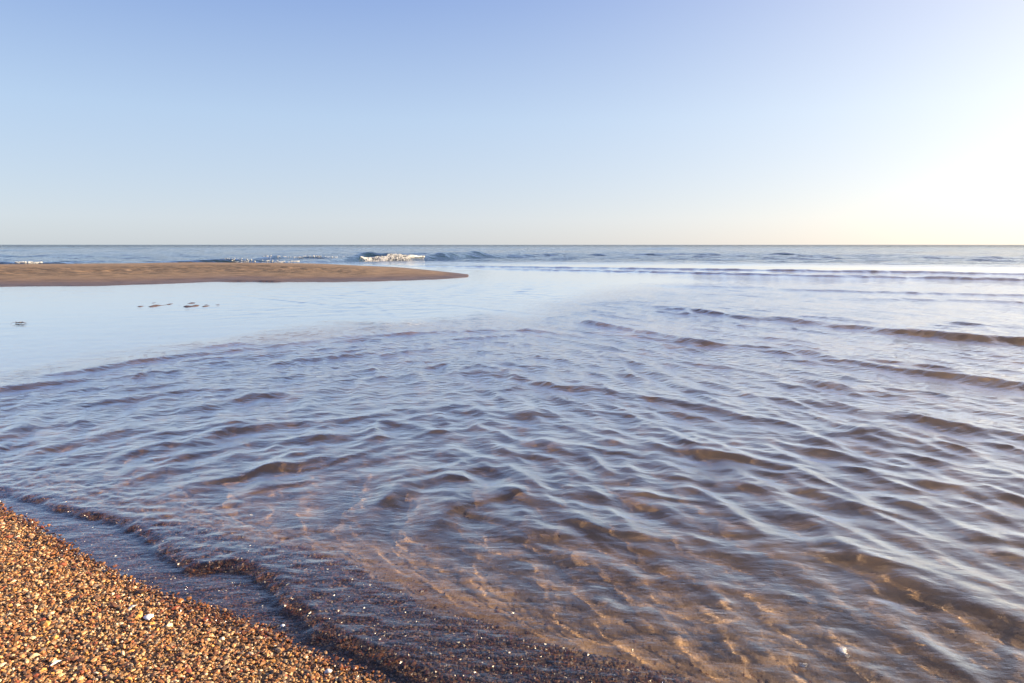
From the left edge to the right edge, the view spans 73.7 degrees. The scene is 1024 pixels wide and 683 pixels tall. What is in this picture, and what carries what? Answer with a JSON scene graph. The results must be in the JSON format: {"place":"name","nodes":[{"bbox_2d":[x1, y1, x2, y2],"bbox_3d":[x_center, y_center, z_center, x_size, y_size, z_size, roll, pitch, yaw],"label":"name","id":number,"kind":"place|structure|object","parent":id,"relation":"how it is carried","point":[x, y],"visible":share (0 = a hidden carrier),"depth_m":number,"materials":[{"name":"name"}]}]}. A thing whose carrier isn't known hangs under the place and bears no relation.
{"place":"outdoors","nodes":[
{"label":"outdoors","id":0,"kind":"place"},
{"bbox_2d":[0,262,468,682],"bbox_3d":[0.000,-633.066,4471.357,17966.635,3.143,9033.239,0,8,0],"label":"beach","id":1,"kind":"structure","parent":0,"point":[92,274],"depth_m":15.09,"materials":[{"name":"brown sand"}]},
{"bbox_2d":[143,614,153,619],"bbox_3d":[-0.776,0.586,1.458,0.020,0.007,0.028,11,0,-10],"label":"shell","id":2,"kind":"object","parent":1,"relation":"on","point":[148,617],"visible":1,"depth_m":1.45},
{"bbox_2d":[0,501,395,682],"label":"shingle","id":3,"kind":"object","parent":1,"relation":"on","point":[96,613],"visible":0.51,"depth_m":1.39,"materials":[{"name":"brown gravel"}]},
{"bbox_2d":[0,245,1023,682],"bbox_3d":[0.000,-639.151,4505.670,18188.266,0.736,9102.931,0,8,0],"label":"sea","id":4,"kind":"structure","parent":0,"point":[570,463],"depth_m":2.64,"materials":[{"name":"blue liquid"}]},
{"bbox_2d":[15,254,424,263],"bbox_3d":[-13.365,-4.044,33.359,17.974,0.450,7.318,-7,11,-40],"label":"foam","id":5,"kind":"object","parent":4,"relation":"on","point":[387,256],"visible":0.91,"depth_m":35.38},
{"bbox_2d":[0,0,1023,244],"label":"sky","id":6,"kind":"structure","parent":0,"point":[123,122],"materials":[{"name":"blue"}]}
]}

